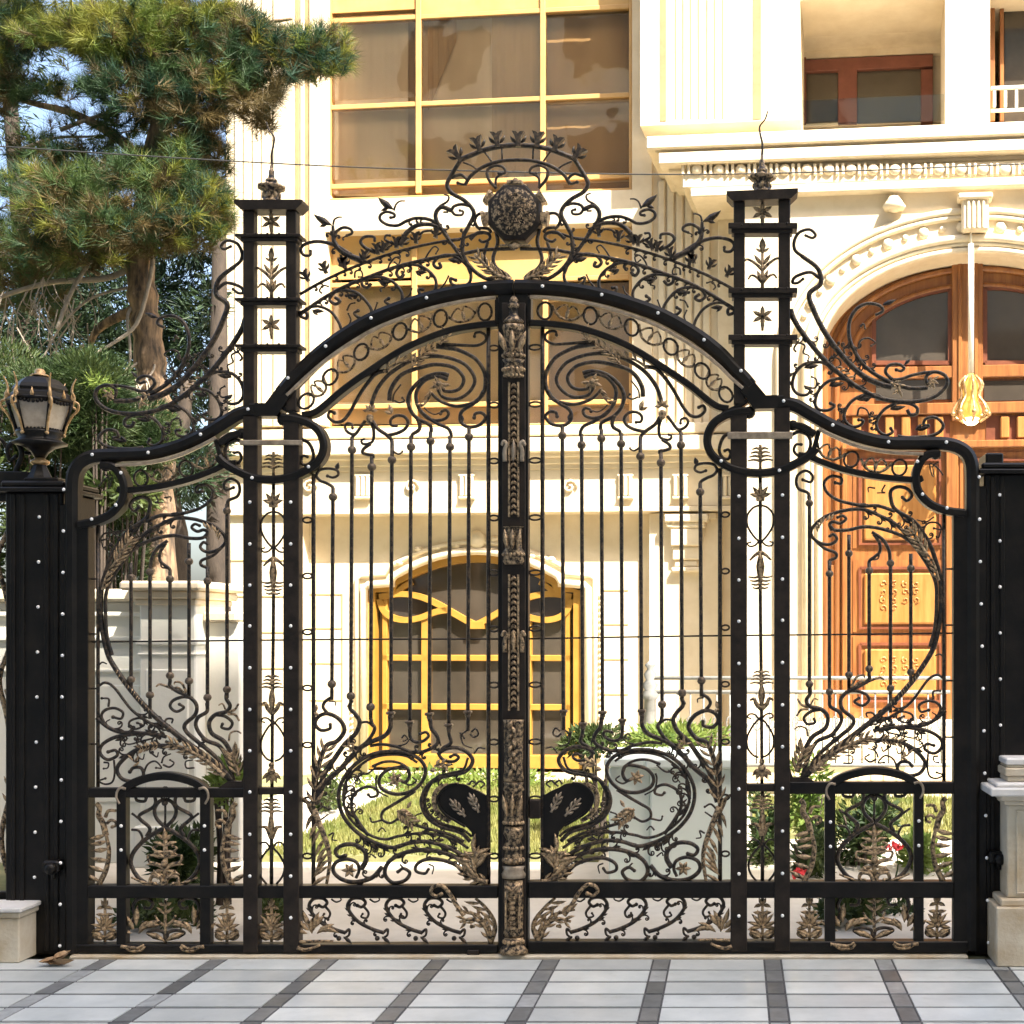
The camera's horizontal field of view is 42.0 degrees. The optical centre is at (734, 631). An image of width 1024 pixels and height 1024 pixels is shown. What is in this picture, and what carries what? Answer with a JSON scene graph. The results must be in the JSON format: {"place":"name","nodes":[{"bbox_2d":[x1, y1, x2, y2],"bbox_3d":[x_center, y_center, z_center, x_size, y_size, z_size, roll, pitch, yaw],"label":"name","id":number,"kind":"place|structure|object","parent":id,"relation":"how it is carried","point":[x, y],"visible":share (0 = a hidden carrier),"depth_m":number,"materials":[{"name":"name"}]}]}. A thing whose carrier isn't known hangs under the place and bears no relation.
{"place":"outdoors","nodes":[
{"label":"outdoors","id":0,"kind":"place"},
{"bbox_2d":[0,0,234,585],"label":"sky","id":1,"kind":"structure","parent":0,"point":[198,573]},
{"bbox_2d":[262,777,608,861],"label":"lawn","id":2,"kind":"structure","parent":0,"point":[341,835],"depth_m":10.14,"materials":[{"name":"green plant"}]},
{"bbox_2d":[550,721,629,838],"bbox_3d":[-1.024,1.123,9.703,0.530,0.956,0.736,0,0,-43],"label":"shrub","id":3,"kind":"object","parent":2,"relation":"on","point":[588,733],"visible":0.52,"depth_m":9.64,"materials":[{"name":"green plant"}]},
{"bbox_2d":[0,774,990,958],"bbox_3d":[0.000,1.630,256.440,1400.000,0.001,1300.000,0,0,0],"label":"ground","id":4,"kind":"structure","parent":0,"point":[970,954],"depth_m":8.74,"materials":[{"name":"soil"}]},
{"bbox_2d":[0,361,51,588],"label":"shrub","id":5,"kind":"object","parent":4,"relation":"on","point":[3,458],"visible":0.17,"depth_m":9.55,"materials":[{"name":"green plant"}]},
{"bbox_2d":[0,477,103,954],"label":"gate pier","id":6,"kind":"structure","parent":4,"relation":"on","point":[35,679],"depth_m":6.44,"materials":[{"name":"black metal"}]},
{"bbox_2d":[0,437,31,899],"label":"side fence","id":7,"kind":"object","parent":6,"relation":"attached to","point":[15,474],"visible":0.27,"depth_m":6.53,"materials":[{"name":"black metal"}]},
{"bbox_2d":[0,368,79,476],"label":"pier lantern","id":8,"kind":"object","parent":6,"relation":"on","point":[40,402],"visible":1,"depth_m":6.46,"materials":[{"name":"black metal"}]},
{"bbox_2d":[0,0,127,467],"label":"conifer tree","id":9,"kind":"object","parent":4,"relation":"on","point":[32,321],"visible":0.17,"depth_m":15.32,"materials":[{"name":"green plant"}]},
{"bbox_2d":[0,333,140,567],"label":"shrub","id":10,"kind":"object","parent":4,"relation":"on","point":[68,369],"visible":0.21,"depth_m":9.45,"materials":[{"name":"green plant"}]},
{"bbox_2d":[79,367,119,588],"bbox_3d":[-4.628,-0.179,9.455,0.306,3.559,0.670,0,0,-29],"label":"tree","id":11,"kind":"object","parent":4,"relation":"on","point":[94,382],"visible":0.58,"depth_m":9.41,"materials":[{"name":"green plant"}]},
{"bbox_2d":[29,223,211,510],"bbox_3d":[-7.476,-1.946,16.012,2.907,7.192,2.195,0,0,0],"label":"conifer tree","id":12,"kind":"object","parent":4,"relation":"on","point":[178,303],"visible":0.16,"depth_m":15.70,"materials":[{"name":"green plant"}]},
{"bbox_2d":[0,581,242,867],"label":"garden wall","id":13,"kind":"structure","parent":4,"relation":"on","point":[118,615],"depth_m":7.91,"materials":[{"name":"beige stone"}]},
{"bbox_2d":[83,462,163,588],"bbox_3d":[-4.601,0.117,9.648,0.613,2.967,0.964,0,0,-35],"label":"shrub","id":14,"kind":"object","parent":4,"relation":"on","point":[112,495],"visible":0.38,"depth_m":9.53,"materials":[{"name":"green plant"}]},
{"bbox_2d":[92,391,186,588],"bbox_3d":[-4.944,-0.174,10.460,0.967,3.550,1.410,0,0,-31],"label":"shrub","id":15,"kind":"object","parent":4,"relation":"on","point":[150,429],"visible":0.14,"depth_m":10.23,"materials":[{"name":"green plant"}]},
{"bbox_2d":[0,0,363,580],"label":"pine tree","id":16,"kind":"object","parent":4,"relation":"on","point":[174,76],"visible":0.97,"depth_m":10.37,"materials":[{"name":"green plant"}]},
{"bbox_2d":[173,380,236,580],"bbox_3d":[-5.725,-0.481,13.359,1.159,4.264,0.821,0,0,-43],"label":"conifer tree","id":17,"kind":"object","parent":4,"relation":"on","point":[181,543],"visible":0.09,"depth_m":13.38,"materials":[{"name":"green plant"}]},
{"bbox_2d":[173,235,240,611],"bbox_3d":[-5.636,-1.546,13.514,0.941,6.393,1.152,0,0,0],"label":"conifer tree","id":18,"kind":"object","parent":4,"relation":"on","point":[215,514],"visible":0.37,"depth_m":13.56,"materials":[{"name":"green plant"}]},
{"bbox_2d":[69,941,967,958],"bbox_3d":[-1.060,1.604,6.530,4.409,0.032,0.320,0,0,0],"label":"threshold","id":19,"kind":"object","parent":4,"relation":"on","point":[498,955],"visible":0.36,"depth_m":6.38,"materials":[{"name":"black metal"}]},
{"bbox_2d":[58,122,514,954],"bbox_3d":[-2.211,-0.454,6.432,2.237,4.147,0.138,0,0,0],"label":"gate leaf","id":20,"kind":"object","parent":19,"relation":"on","point":[464,806],"visible":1,"depth_m":6.43,"materials":[{"name":"black metal"}]},
{"bbox_2d":[498,111,988,955],"bbox_3d":[0.049,-0.500,6.423,2.413,4.164,0.155,0,0,-1],"label":"gate leaf","id":21,"kind":"object","parent":19,"relation":"on","point":[554,811],"visible":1,"depth_m":6.41,"materials":[{"name":"black metal"}]},
{"bbox_2d":[298,130,733,328],"bbox_3d":[-1.077,-1.974,6.424,2.180,1.008,0.111,0,0,0],"label":"gate crest","id":22,"kind":"object","parent":21,"relation":"attached to","point":[514,217],"visible":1,"depth_m":6.43,"materials":[{"name":"brown metal"}]},
{"bbox_2d":[226,0,1023,776],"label":"villa","id":23,"kind":"object","parent":4,"relation":"on","point":[834,88],"visible":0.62,"depth_m":14.41,"materials":[{"name":"beige paint"}]},
{"bbox_2d":[368,555,582,768],"bbox_3d":[-2.969,0.339,14.852,2.521,2.469,0.150,0,0,6],"label":"window","id":24,"kind":"structure","parent":23,"relation":"in","point":[477,563],"depth_m":14.90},
{"bbox_2d":[325,227,631,428],"bbox_3d":[-2.932,-3.449,14.707,3.652,2.324,0.170,0,0,6],"label":"window","id":25,"kind":"structure","parent":23,"relation":"in","point":[517,263],"depth_m":14.72,"materials":[{"name":"glass"}]},
{"bbox_2d":[330,0,631,199],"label":"window","id":26,"kind":"structure","parent":23,"relation":"in","point":[438,75],"depth_m":14.71,"materials":[{"name":"brown glass"}]},
{"bbox_2d":[804,54,932,125],"bbox_3d":[1.506,-6.214,14.930,1.515,0.810,0.100,0,0,6],"label":"window","id":27,"kind":"structure","parent":23,"relation":"in","point":[883,89],"depth_m":14.91,"materials":[{"name":"brown wood"}]},
{"bbox_2d":[822,263,1023,719],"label":"door","id":28,"kind":"structure","parent":23,"relation":"in","point":[926,323],"depth_m":13.73,"materials":[{"name":"orange wood"}]},
{"bbox_2d":[951,232,990,425],"bbox_3d":[2.389,-3.083,13.158,0.384,1.991,0.388,0,0,22],"label":"hanging lantern","id":29,"kind":"object","parent":23,"relation":"hanging from","point":[969,408],"visible":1,"depth_m":13.13,"materials":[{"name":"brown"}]},
{"bbox_2d":[990,8,1023,122],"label":"window","id":30,"kind":"structure","parent":23,"relation":"in","point":[1011,24],"depth_m":13.86,"materials":[{"name":"orange wood"}]},
{"bbox_2d":[972,453,1023,954],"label":"gate pier","id":31,"kind":"structure","parent":4,"relation":"on","point":[1001,608],"depth_m":6.44,"materials":[{"name":"black metal"}]},
{"bbox_2d":[0,959,1023,1023],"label":"pavement","id":32,"kind":"structure","parent":0,"point":[252,976],"depth_m":5.79,"materials":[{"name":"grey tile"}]},
{"bbox_2d":[0,900,40,962],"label":"stone plinth","id":33,"kind":"structure","parent":32,"relation":"on","point":[17,931],"depth_m":6.29,"materials":[{"name":"beige stone"}]},
{"bbox_2d":[44,961,65,964],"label":"dead leaf","id":34,"kind":"object","parent":32,"relation":"on","point":[51,962],"visible":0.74,"depth_m":6.24,"materials":[{"name":"brown plant"}]},
{"bbox_2d":[39,957,53,962],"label":"dead leaf","id":35,"kind":"object","parent":34,"relation":"on","point":[48,959],"visible":1,"depth_m":6.23,"materials":[{"name":"brown plant"}]},
{"bbox_2d":[53,950,70,958],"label":"dead leaf","id":36,"kind":"object","parent":32,"relation":"on","point":[62,956],"visible":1,"depth_m":6.25,"materials":[{"name":"brown plant"}]},
{"bbox_2d":[53,959,73,963],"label":"dead leaf","id":37,"kind":"object","parent":32,"relation":"on","point":[62,961],"visible":1,"depth_m":6.20,"materials":[{"name":"brown plant"}]},
{"bbox_2d":[0,959,1023,1023],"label":"pavement strips","id":38,"kind":"object","parent":32,"relation":"attached to","point":[656,983],"visible":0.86,"depth_m":5.80,"materials":[{"name":"grey stone"}]},
{"bbox_2d":[981,755,1023,966],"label":"stone pedestal","id":39,"kind":"object","parent":38,"relation":"on","point":[1005,924],"visible":0.76,"depth_m":6.26,"materials":[{"name":"beige stone"}]},
{"bbox_2d":[0,146,1023,174],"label":"cable","id":40,"kind":"object","parent":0,"point":[508,171],"visible":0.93,"depth_m":8.44,"materials":[{"name":"black plastic"}]},
{"bbox_2d":[94,777,951,941],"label":"driveway","id":41,"kind":"structure","parent":0,"point":[416,918],"depth_m":7.52,"materials":[{"name":"beige stone"}]},
{"bbox_2d":[109,898,218,929],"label":"shrub","id":42,"kind":"object","parent":41,"relation":"on","point":[146,915],"visible":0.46,"depth_m":7.00,"materials":[{"name":"green plant"}]},
{"bbox_2d":[142,821,217,902],"bbox_3d":[-3.211,1.345,7.504,0.432,0.546,0.737,0,0,-9],"label":"shrub","id":43,"kind":"object","parent":41,"relation":"on","point":[187,868],"visible":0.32,"depth_m":7.28,"materials":[{"name":"green plant"}]},
{"bbox_2d":[202,754,242,905],"bbox_3d":[-2.992,1.154,7.618,0.316,0.892,0.598,0,0,-25],"label":"shrub","id":44,"kind":"object","parent":41,"relation":"on","point":[215,780],"visible":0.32,"depth_m":7.61,"materials":[{"name":"green plant"}]},
{"bbox_2d":[262,898,282,927],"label":"shrub","id":45,"kind":"object","parent":41,"relation":"on","point":[279,903],"visible":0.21,"depth_m":6.92,"materials":[{"name":"green plant"}]},
{"bbox_2d":[310,766,342,812],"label":"shrub","id":46,"kind":"object","parent":41,"relation":"on","point":[329,800],"visible":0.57,"depth_m":11.42,"materials":[{"name":"green plant"}]},
{"bbox_2d":[329,761,556,792],"bbox_3d":[-2.962,1.504,13.044,2.391,0.384,1.568,0,0,0],"label":"shrub","id":47,"kind":"object","parent":41,"relation":"on","point":[475,776],"visible":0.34,"depth_m":12.95,"materials":[{"name":"green plant"}]},
{"bbox_2d":[604,747,730,878],"bbox_3d":[-0.366,1.185,8.315,0.867,0.830,0.850,0,0,0],"label":"planter","id":48,"kind":"object","parent":41,"relation":"on","point":[696,822],"visible":0.37,"depth_m":7.94,"materials":[{"name":"white stone"}]},
{"bbox_2d":[608,717,730,748],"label":"shrub","id":49,"kind":"object","parent":48,"relation":"in","point":[669,732],"visible":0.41,"depth_m":8.81,"materials":[{"name":"green plant"}]},
{"bbox_2d":[747,782,792,866],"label":"shrub","id":50,"kind":"object","parent":41,"relation":"on","point":[753,846],"visible":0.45,"depth_m":8.95,"materials":[{"name":"green plant"}]},
{"bbox_2d":[643,661,949,766],"bbox_3d":[0.552,0.934,12.040,2.878,1.331,0.200,0,0,0],"label":"stair railing","id":51,"kind":"object","parent":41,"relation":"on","point":[651,693],"visible":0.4,"depth_m":12.03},
{"bbox_2d":[792,868,806,878],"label":"rose","id":52,"kind":"object","parent":41,"relation":"on","point":[800,871],"visible":0.32,"depth_m":8.23,"materials":[{"name":"red plant"}]},
{"bbox_2d":[790,815,837,878],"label":"shrub","id":53,"kind":"object","parent":41,"relation":"on","point":[818,868],"visible":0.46,"depth_m":8.45,"materials":[{"name":"green plant"}]},
{"bbox_2d":[790,748,837,838],"bbox_3d":[0.508,1.181,9.067,0.431,0.838,0.714,0,0,0],"label":"shrub","id":54,"kind":"object","parent":41,"relation":"on","point":[810,801],"visible":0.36,"depth_m":8.88,"materials":[{"name":"green plant"}]},
{"bbox_2d":[747,718,951,801],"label":"steps","id":55,"kind":"structure","parent":41,"relation":"on","point":[856,755],"depth_m":12.79,"materials":[{"name":"beige stone"}]},
{"bbox_2d":[806,898,924,927],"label":"shrub","id":56,"kind":"object","parent":41,"relation":"on","point":[855,912],"visible":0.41,"depth_m":7.07,"materials":[{"name":"green plant"}]},
{"bbox_2d":[835,794,900,867],"bbox_3d":[0.868,1.395,8.980,0.607,0.683,0.752,0,0,0],"label":"shrub","id":57,"kind":"object","parent":41,"relation":"on","point":[853,845],"visible":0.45,"depth_m":8.84,"materials":[{"name":"green plant"}]},
{"bbox_2d":[882,840,903,876],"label":"rose","id":58,"kind":"object","parent":41,"relation":"on","point":[895,846],"visible":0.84,"depth_m":8.38,"materials":[{"name":"red plant"}]},
{"bbox_2d":[894,822,951,876],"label":"shrub","id":59,"kind":"object","parent":41,"relation":"on","point":[908,839],"visible":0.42,"depth_m":8.64,"materials":[{"name":"green plant"}]},
{"bbox_2d":[751,792,951,838],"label":"lawn","id":60,"kind":"structure","parent":0,"point":[907,800],"depth_m":11.20,"materials":[{"name":"green plant"}]},
{"label":"dead leaf","id":61,"kind":"object","parent":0,"visible":0},
{"bbox_2d":[56,951,66,957],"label":"dead leaf","id":62,"kind":"object","parent":61,"relation":"on","point":[59,954],"visible":1,"depth_m":6.25,"materials":[{"name":"brown plant"}]}
]}

